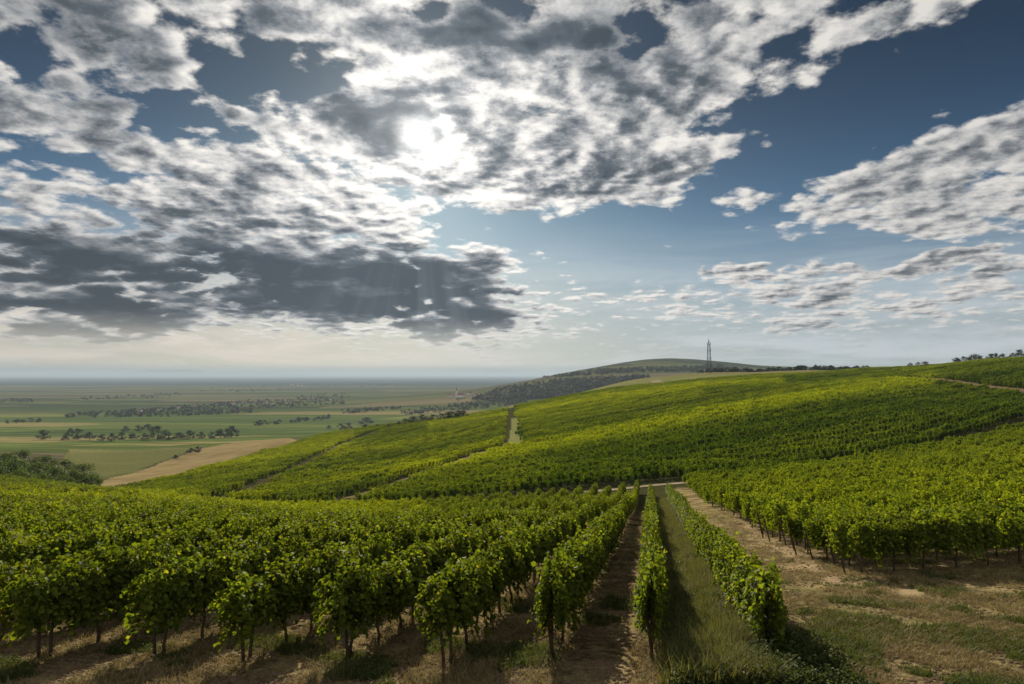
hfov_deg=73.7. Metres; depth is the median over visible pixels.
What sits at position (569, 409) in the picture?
hillside grapevines
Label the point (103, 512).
grapevine
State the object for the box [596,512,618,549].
grapevine
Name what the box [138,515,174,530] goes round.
grapevine
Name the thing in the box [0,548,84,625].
grapevine
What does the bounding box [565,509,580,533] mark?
grapevine
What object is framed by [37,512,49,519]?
grapevine
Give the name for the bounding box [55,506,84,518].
grapevine
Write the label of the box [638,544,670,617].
grapevine
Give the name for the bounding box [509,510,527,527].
grapevine
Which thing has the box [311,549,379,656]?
grapevine
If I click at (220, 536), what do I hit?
grapevine
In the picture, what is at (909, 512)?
grapevine
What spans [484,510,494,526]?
grapevine
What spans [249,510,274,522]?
grapevine
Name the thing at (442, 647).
trellis post
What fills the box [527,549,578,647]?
grapevine
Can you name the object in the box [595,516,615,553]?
grapevine
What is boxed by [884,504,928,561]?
grapevine
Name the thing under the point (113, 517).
grapevine
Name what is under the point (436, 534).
grapevine
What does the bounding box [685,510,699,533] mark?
grapevine
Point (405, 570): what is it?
grapevine
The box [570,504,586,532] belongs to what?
grapevine
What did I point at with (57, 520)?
grapevine
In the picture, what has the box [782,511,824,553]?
grapevine
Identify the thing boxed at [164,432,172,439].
tree
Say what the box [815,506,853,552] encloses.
grapevine
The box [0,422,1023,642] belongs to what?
grapevines
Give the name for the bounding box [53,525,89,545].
grapevine
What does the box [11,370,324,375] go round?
distant hills
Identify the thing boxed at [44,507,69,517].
grapevine
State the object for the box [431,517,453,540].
grapevine
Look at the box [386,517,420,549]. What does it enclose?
grapevine
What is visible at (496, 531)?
grapevine
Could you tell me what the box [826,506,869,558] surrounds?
grapevine
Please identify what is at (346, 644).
trellis post
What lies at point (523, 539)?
grapevine
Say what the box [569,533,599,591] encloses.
grapevine
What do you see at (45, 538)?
grapevine
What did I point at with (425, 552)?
grapevine
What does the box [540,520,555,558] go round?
grapevine
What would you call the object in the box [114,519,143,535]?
grapevine
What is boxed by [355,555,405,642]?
grapevine
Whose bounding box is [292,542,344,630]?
grapevine
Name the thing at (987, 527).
grapevine
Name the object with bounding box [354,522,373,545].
grapevine
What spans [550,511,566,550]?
grapevine
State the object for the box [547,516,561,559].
grapevine
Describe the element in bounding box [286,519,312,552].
grapevine
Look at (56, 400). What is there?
ground
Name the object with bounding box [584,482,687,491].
gravel track
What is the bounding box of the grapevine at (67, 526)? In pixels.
[31,514,88,541]
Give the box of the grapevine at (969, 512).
[951,508,994,557]
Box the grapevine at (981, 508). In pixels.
[971,499,1004,517]
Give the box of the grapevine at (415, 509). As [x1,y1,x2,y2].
[402,508,422,521]
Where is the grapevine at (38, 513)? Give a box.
[31,508,50,520]
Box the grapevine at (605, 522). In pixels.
[594,513,613,554]
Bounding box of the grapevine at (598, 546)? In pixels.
[573,520,603,590]
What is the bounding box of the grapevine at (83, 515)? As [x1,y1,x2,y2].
[58,512,94,521]
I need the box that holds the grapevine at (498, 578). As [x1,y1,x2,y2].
[464,545,503,632]
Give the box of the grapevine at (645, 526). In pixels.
[640,516,659,537]
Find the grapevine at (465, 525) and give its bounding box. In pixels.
[453,519,467,529]
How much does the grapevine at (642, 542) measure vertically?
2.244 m
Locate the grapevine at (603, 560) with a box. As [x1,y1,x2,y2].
[585,529,606,580]
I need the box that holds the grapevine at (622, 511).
[610,504,623,538]
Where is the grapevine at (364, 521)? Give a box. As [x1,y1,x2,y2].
[344,512,373,528]
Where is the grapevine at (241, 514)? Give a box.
[231,511,248,519]
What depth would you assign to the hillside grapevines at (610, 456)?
203.34 m
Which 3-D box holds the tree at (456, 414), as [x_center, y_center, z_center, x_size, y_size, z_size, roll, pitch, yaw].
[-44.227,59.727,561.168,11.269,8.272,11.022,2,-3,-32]
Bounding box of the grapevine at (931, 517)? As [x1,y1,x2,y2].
[919,507,954,559]
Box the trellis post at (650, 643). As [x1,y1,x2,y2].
[642,586,653,660]
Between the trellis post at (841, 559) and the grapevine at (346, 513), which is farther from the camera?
the grapevine at (346, 513)
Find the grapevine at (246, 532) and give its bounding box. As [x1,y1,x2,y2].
[216,513,258,544]
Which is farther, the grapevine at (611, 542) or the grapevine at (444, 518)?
the grapevine at (444, 518)
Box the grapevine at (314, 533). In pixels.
[307,521,327,545]
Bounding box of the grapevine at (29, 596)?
[0,547,108,656]
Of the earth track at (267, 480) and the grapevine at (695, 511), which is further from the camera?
the earth track at (267, 480)
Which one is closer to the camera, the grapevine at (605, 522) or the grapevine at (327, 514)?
the grapevine at (605, 522)
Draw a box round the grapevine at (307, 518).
[289,514,313,522]
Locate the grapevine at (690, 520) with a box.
[688,512,702,539]
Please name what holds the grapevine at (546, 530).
on the ground at (56, 400)
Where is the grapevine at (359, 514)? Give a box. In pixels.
[352,509,366,518]
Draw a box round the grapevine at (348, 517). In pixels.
[339,511,357,524]
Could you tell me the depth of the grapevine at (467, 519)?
31.63 m
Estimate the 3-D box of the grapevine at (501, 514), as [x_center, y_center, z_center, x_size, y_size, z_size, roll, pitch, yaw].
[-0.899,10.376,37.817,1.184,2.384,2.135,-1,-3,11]
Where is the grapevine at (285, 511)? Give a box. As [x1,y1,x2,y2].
[271,508,289,520]
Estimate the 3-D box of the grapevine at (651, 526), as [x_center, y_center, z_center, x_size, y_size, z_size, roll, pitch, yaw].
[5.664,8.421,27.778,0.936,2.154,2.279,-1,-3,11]
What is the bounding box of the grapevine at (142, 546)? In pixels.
[117,539,163,605]
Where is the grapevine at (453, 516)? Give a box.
[446,508,459,521]
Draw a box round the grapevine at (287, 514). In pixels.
[270,511,299,526]
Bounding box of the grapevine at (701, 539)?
[700,527,707,562]
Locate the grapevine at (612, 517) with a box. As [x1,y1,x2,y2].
[599,507,618,540]
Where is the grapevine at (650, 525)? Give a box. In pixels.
[642,521,657,540]
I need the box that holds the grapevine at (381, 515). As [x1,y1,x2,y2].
[373,509,385,518]
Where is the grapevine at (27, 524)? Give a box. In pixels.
[5,514,46,536]
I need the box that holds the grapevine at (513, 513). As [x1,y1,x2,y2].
[507,508,518,515]
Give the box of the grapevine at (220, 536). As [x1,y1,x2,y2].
[195,525,232,547]
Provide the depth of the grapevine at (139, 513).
34.52 m
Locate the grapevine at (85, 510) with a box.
[71,505,92,515]
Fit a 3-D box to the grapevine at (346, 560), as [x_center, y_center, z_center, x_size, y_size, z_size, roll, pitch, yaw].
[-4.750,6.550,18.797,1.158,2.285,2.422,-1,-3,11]
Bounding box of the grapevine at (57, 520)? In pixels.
[23,509,73,532]
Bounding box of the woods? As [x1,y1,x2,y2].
[0,364,868,424]
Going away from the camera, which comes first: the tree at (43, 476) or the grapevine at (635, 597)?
the grapevine at (635, 597)
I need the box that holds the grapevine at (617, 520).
[608,509,620,552]
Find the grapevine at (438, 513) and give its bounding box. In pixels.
[429,508,439,516]
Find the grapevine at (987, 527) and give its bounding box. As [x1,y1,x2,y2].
[966,509,1020,565]
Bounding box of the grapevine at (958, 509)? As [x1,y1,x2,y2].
[938,503,974,548]
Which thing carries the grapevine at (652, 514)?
on the ground at (56, 400)
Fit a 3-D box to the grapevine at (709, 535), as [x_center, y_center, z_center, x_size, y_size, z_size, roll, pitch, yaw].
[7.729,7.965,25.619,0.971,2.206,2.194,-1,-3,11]
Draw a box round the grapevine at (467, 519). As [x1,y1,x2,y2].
[456,511,474,532]
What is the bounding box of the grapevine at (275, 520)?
[254,512,284,529]
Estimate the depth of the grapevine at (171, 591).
14.81 m
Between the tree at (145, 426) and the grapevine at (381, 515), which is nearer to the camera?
the grapevine at (381, 515)
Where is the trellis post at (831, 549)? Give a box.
[826,531,835,564]
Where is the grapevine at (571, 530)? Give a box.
[562,514,573,539]
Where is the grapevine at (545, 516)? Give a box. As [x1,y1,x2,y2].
[534,505,549,521]
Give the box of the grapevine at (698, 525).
[693,515,709,550]
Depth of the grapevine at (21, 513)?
30.55 m
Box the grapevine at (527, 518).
[518,512,533,528]
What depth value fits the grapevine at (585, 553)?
18.80 m
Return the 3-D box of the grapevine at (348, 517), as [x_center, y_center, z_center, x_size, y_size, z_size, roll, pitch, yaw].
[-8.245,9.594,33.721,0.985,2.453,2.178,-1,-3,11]
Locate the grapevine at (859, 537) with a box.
[825,516,888,573]
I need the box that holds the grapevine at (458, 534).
[444,525,471,563]
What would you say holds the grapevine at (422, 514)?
on the ground at (56, 400)
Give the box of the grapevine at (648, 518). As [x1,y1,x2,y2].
[641,513,658,537]
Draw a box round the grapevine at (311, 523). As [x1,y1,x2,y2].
[300,519,318,532]
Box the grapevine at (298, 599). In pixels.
[260,550,319,641]
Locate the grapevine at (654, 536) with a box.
[643,527,664,555]
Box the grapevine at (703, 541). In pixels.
[701,524,728,567]
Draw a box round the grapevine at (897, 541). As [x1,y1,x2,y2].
[871,514,921,570]
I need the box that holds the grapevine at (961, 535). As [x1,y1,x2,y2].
[931,507,986,567]
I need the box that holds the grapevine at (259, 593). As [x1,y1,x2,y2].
[208,562,296,657]
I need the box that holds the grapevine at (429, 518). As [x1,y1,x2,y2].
[418,511,440,527]
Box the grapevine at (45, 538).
[7,530,58,546]
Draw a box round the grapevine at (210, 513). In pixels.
[188,507,219,519]
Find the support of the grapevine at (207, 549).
on the ground at (56, 400)
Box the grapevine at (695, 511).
[686,509,701,531]
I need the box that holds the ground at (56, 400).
[0,358,1023,683]
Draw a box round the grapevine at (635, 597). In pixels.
[632,562,670,642]
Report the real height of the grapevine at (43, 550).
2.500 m
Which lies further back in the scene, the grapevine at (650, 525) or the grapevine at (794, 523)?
the grapevine at (794, 523)
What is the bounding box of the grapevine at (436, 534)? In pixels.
[419,521,445,542]
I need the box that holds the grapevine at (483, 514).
[470,508,488,525]
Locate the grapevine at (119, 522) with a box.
[110,512,142,531]
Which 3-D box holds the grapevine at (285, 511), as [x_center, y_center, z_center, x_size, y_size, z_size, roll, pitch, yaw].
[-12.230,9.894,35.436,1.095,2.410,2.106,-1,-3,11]
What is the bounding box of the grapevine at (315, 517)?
[304,512,320,522]
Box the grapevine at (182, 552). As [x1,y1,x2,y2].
[144,540,199,617]
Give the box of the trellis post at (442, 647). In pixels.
[436,587,445,665]
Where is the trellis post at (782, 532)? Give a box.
[779,519,785,545]
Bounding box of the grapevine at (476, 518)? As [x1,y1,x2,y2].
[470,509,484,529]
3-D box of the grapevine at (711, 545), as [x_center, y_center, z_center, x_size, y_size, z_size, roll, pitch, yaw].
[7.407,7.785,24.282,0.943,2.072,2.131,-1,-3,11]
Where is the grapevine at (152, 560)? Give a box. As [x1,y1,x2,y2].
[100,532,176,623]
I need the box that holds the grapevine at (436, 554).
[407,535,448,583]
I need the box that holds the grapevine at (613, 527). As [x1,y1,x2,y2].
[611,516,617,554]
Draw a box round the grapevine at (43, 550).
[3,530,84,573]
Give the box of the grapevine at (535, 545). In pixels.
[508,521,539,586]
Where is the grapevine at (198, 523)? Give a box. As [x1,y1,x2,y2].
[177,518,212,530]
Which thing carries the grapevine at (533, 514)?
on the ground at (56, 400)
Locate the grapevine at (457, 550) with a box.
[431,535,464,572]
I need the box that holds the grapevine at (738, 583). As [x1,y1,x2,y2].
[730,559,786,633]
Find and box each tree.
[0,451,19,473]
[0,455,31,475]
[0,464,9,474]
[10,467,35,477]
[11,449,41,470]
[19,461,51,476]
[28,472,58,480]
[31,454,57,473]
[35,429,51,439]
[38,463,72,479]
[47,458,76,478]
[51,475,77,483]
[60,433,69,439]
[66,467,90,483]
[67,462,102,481]
[70,428,84,438]
[75,472,103,485]
[83,431,98,439]
[96,434,105,440]
[106,433,117,440]
[117,432,126,439]
[128,433,139,438]
[140,424,154,430]
[141,433,148,439]
[146,425,168,439]
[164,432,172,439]
[172,431,185,438]
[184,430,194,438]
[195,431,205,438]
[207,431,215,438]
[214,428,230,437]
[223,426,239,437]
[344,422,353,428]
[358,416,373,423]
[408,416,419,421]
[415,414,426,420]
[436,413,443,418]
[443,410,456,417]
[453,410,463,417]
[966,354,982,359]
[1015,349,1023,356]
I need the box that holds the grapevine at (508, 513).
[502,508,513,520]
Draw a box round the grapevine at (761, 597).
[738,556,787,646]
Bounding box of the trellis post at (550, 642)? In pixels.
[546,590,553,658]
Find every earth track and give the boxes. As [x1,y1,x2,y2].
[250,440,351,488]
[345,449,492,497]
[919,377,1023,391]
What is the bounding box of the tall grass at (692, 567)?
[641,496,795,683]
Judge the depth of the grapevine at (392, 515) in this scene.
34.41 m
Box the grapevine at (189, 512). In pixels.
[176,509,200,519]
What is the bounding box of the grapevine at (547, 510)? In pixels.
[544,508,553,516]
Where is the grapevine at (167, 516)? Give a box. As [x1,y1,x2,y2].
[153,509,177,522]
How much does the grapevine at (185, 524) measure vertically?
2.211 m
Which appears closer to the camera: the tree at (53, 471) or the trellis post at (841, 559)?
the trellis post at (841, 559)
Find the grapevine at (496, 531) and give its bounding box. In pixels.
[485,519,504,542]
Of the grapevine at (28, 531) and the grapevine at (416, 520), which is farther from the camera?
the grapevine at (416, 520)
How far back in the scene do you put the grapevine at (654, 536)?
21.75 m
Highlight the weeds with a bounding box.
[655,503,881,683]
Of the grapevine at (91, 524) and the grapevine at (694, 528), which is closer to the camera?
the grapevine at (91, 524)
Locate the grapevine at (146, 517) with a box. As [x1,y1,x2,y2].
[122,512,152,525]
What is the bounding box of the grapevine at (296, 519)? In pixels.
[272,517,310,530]
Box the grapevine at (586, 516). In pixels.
[571,503,588,528]
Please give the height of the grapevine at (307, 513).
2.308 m
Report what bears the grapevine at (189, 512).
on the ground at (56, 400)
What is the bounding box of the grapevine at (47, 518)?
[33,513,63,524]
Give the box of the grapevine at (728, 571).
[720,538,761,603]
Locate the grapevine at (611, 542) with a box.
[584,518,615,568]
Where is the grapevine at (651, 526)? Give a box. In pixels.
[642,520,658,536]
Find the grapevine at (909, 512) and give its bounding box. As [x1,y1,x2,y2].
[895,509,921,518]
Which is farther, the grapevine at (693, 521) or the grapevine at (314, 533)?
the grapevine at (693, 521)
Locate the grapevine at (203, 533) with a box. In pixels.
[167,522,217,549]
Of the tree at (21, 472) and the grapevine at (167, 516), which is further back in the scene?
the tree at (21, 472)
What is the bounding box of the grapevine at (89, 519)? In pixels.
[70,513,97,525]
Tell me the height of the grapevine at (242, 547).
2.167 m
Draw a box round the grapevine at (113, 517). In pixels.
[82,507,118,523]
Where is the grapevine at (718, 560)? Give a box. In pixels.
[715,540,743,593]
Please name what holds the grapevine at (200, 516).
on the ground at (56, 400)
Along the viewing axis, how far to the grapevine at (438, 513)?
40.93 m
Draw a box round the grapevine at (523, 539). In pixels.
[506,524,536,595]
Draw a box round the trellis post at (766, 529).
[763,516,770,541]
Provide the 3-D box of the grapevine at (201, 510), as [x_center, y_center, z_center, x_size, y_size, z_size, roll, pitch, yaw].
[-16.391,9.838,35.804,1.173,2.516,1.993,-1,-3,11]
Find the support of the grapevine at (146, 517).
on the ground at (56, 400)
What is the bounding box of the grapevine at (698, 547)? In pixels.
[696,524,715,558]
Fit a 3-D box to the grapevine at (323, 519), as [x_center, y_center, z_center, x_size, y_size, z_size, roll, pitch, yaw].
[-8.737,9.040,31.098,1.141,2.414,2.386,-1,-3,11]
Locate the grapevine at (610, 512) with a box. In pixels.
[604,507,621,540]
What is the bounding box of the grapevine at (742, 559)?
[725,548,760,606]
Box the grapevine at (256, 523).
[245,514,263,529]
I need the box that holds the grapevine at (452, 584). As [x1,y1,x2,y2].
[414,553,481,661]
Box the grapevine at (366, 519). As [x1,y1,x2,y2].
[352,512,381,526]
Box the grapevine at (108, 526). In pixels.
[77,519,121,537]
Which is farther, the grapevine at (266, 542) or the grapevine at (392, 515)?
the grapevine at (392, 515)
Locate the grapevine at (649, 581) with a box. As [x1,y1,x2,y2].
[632,549,666,656]
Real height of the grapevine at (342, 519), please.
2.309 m
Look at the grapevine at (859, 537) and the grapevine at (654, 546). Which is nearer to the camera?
the grapevine at (654, 546)
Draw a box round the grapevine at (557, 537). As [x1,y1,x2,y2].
[542,518,564,557]
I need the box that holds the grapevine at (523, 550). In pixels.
[502,528,534,601]
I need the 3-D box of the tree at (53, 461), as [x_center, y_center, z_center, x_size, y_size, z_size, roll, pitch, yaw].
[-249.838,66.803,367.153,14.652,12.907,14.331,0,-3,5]
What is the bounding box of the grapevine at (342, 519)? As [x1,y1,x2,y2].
[331,513,346,524]
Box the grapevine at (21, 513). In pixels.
[6,510,36,518]
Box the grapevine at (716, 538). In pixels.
[712,529,738,578]
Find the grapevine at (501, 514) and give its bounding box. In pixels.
[486,506,506,523]
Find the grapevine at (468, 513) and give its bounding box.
[458,507,473,517]
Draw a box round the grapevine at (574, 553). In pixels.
[549,541,593,627]
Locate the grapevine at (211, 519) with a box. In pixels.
[199,509,230,522]
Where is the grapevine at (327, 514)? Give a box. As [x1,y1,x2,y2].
[318,511,332,519]
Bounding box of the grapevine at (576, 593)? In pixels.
[534,551,586,640]
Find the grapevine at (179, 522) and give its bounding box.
[161,511,190,535]
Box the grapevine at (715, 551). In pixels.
[711,531,739,594]
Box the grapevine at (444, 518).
[438,509,451,524]
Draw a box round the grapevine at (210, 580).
[179,546,243,637]
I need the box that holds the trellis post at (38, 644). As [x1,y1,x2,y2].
[37,588,40,658]
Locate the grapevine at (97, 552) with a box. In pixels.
[52,538,124,571]
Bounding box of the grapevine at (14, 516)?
[9,509,38,528]
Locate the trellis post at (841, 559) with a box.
[835,536,845,574]
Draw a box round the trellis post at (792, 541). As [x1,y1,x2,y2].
[788,524,796,554]
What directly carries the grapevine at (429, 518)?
on the ground at (56, 400)
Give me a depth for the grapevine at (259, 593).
14.46 m
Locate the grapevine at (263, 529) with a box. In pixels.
[244,525,271,537]
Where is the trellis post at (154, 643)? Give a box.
[152,587,156,657]
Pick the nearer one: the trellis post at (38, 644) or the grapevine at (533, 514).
the trellis post at (38, 644)
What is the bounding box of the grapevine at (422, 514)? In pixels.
[411,507,426,520]
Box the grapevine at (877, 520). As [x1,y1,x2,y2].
[853,505,899,563]
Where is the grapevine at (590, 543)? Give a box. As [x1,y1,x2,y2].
[566,532,596,588]
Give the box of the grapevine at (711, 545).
[706,533,728,572]
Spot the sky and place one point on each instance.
(312, 187)
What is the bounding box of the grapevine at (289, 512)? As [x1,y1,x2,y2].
[278,508,295,515]
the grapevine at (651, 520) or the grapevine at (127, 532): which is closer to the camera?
the grapevine at (127, 532)
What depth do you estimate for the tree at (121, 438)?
1047.61 m
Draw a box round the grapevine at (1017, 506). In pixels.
[996,499,1023,518]
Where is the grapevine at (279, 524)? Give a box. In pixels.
[260,520,287,532]
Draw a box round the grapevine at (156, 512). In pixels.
[141,505,166,517]
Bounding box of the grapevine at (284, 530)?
[250,519,303,546]
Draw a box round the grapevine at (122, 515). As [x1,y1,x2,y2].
[119,512,140,520]
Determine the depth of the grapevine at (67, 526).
24.88 m
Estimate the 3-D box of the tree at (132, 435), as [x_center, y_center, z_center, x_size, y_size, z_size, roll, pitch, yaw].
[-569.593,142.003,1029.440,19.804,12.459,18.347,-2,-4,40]
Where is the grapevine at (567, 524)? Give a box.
[556,510,571,548]
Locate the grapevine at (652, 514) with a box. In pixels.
[646,510,660,535]
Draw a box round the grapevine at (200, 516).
[184,514,201,521]
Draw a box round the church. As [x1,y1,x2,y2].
[456,387,464,397]
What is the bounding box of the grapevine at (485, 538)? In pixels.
[469,524,490,553]
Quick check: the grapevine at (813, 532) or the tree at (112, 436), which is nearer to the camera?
the grapevine at (813, 532)
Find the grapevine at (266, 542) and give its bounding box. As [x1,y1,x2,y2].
[246,530,279,551]
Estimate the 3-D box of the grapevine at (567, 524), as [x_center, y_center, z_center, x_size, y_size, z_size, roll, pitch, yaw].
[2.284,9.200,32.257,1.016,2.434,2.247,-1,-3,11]
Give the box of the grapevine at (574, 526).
[558,507,578,539]
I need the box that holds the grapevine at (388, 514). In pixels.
[381,505,396,517]
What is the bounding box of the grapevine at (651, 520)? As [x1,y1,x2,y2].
[641,511,659,533]
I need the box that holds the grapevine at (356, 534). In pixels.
[338,520,364,547]
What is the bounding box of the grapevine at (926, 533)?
[901,512,953,569]
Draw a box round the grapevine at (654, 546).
[639,538,669,604]
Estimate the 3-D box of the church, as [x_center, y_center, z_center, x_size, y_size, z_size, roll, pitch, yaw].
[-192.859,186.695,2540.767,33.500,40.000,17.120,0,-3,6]
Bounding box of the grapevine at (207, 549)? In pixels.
[175,534,231,607]
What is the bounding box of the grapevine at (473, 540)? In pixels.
[456,518,486,557]
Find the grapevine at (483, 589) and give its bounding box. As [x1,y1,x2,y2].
[451,553,498,643]
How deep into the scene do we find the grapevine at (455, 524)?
29.59 m
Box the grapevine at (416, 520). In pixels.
[403,511,420,528]
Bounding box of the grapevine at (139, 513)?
[118,502,152,519]
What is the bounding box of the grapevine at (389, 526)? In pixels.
[376,516,402,539]
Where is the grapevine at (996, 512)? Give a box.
[972,502,1018,555]
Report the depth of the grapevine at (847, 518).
29.11 m
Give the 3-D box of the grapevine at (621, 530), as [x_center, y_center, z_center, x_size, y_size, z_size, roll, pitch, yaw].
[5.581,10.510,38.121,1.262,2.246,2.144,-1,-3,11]
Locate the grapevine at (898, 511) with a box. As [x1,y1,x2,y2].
[869,506,906,516]
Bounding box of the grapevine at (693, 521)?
[689,513,705,541]
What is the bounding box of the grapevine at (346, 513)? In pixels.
[340,508,354,518]
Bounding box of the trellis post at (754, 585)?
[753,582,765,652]
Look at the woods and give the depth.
2432.89 m
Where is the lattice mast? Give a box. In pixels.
[707,340,711,372]
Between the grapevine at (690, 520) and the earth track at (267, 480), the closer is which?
the grapevine at (690, 520)
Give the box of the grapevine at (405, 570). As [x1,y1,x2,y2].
[372,544,427,628]
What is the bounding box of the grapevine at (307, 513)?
[296,510,315,517]
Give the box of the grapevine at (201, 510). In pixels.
[191,505,213,517]
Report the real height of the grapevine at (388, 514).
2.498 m
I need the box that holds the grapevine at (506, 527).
[496,518,513,539]
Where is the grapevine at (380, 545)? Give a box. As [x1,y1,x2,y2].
[363,526,393,570]
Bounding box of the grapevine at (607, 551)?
[585,518,609,563]
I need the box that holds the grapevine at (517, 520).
[510,516,523,526]
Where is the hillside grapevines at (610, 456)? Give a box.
[108,357,1023,502]
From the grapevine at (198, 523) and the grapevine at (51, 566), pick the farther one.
the grapevine at (198, 523)
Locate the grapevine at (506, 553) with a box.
[481,530,522,612]
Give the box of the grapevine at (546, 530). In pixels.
[532,522,551,577]
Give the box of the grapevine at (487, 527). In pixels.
[472,519,497,545]
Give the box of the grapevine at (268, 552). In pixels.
[241,538,283,581]
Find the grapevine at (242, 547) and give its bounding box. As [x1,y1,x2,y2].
[226,533,264,556]
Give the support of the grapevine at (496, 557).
on the ground at (56, 400)
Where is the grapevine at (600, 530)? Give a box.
[587,521,607,579]
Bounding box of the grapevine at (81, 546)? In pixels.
[44,526,103,563]
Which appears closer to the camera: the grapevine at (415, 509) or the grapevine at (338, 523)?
the grapevine at (338, 523)
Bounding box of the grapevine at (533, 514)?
[518,507,538,529]
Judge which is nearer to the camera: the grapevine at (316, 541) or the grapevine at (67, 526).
the grapevine at (316, 541)
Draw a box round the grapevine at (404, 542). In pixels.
[376,532,409,560]
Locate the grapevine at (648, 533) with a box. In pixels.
[638,527,664,564]
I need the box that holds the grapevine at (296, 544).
[274,529,309,562]
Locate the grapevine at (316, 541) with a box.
[296,532,333,561]
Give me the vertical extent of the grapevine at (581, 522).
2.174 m
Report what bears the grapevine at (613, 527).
on the ground at (56, 400)
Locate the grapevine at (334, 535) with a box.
[309,521,352,549]
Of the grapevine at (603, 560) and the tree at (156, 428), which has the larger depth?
the tree at (156, 428)
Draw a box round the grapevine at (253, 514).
[246,512,262,524]
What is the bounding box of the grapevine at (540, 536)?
[532,525,549,582]
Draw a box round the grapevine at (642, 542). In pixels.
[640,534,667,575]
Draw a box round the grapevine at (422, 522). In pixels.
[413,516,428,526]
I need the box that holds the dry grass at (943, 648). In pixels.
[0,506,1023,683]
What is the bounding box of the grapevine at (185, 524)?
[150,522,194,540]
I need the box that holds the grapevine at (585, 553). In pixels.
[557,534,595,612]
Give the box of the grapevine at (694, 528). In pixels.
[691,516,707,548]
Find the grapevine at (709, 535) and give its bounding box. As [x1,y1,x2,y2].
[705,527,726,571]
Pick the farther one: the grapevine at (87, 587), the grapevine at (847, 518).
the grapevine at (847, 518)
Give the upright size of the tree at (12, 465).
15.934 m
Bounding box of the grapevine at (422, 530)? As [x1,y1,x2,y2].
[416,522,433,546]
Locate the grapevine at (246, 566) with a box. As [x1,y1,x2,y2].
[211,548,267,615]
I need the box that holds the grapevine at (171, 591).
[120,551,203,654]
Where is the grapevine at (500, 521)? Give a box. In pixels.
[495,518,519,533]
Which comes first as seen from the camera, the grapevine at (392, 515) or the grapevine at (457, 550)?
the grapevine at (457, 550)
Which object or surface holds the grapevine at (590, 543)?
on the ground at (56, 400)
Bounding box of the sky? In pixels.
[0,0,1023,375]
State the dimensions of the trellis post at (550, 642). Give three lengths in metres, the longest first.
1.851 x 0.088 x 0.072 m
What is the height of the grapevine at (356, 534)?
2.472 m
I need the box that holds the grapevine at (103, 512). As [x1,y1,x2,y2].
[99,506,121,517]
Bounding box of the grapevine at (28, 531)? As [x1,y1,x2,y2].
[5,519,53,540]
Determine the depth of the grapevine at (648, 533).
24.21 m
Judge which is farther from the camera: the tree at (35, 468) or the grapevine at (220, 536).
the tree at (35, 468)
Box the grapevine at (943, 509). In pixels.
[914,504,955,551]
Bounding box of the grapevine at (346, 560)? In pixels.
[315,539,364,618]
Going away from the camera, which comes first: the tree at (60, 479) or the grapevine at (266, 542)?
the grapevine at (266, 542)
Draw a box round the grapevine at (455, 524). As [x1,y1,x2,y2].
[435,519,459,534]
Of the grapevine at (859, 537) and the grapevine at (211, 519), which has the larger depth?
the grapevine at (211, 519)
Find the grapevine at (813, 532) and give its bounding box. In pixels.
[802,510,834,558]
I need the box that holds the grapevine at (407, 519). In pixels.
[392,515,414,532]
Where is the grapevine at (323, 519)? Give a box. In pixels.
[313,512,334,526]
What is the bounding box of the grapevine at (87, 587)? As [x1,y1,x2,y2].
[53,542,142,642]
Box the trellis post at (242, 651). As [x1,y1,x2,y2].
[239,591,244,661]
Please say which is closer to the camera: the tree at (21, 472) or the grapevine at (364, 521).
the grapevine at (364, 521)
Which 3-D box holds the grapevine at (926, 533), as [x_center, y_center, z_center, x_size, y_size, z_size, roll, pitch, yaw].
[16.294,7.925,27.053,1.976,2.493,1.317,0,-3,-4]
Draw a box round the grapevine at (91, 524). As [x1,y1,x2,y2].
[74,515,111,530]
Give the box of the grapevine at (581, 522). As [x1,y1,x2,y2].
[567,510,584,530]
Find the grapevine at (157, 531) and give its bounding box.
[121,520,172,550]
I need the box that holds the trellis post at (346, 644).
[344,605,348,656]
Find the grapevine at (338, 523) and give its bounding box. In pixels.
[316,517,344,532]
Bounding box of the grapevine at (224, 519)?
[194,512,237,531]
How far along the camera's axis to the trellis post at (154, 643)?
14.84 m
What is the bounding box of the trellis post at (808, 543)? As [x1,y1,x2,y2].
[804,526,812,559]
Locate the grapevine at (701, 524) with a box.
[696,521,710,557]
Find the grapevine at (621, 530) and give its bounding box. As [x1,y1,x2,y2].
[616,512,623,540]
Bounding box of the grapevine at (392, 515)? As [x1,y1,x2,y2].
[384,511,401,523]
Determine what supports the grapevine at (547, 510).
on the ground at (56, 400)
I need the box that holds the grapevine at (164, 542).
[137,531,197,555]
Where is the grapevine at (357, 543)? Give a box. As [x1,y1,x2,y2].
[339,528,379,570]
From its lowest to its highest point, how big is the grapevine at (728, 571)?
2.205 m
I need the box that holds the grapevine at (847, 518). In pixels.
[821,507,869,564]
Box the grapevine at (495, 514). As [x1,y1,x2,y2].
[488,508,499,522]
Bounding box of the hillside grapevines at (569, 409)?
[513,356,1023,434]
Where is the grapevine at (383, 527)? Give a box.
[365,516,388,542]
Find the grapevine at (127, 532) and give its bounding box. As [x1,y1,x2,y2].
[78,523,148,550]
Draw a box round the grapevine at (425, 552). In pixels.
[386,542,432,617]
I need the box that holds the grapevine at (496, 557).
[479,545,507,621]
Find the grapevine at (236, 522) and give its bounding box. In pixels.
[216,512,247,527]

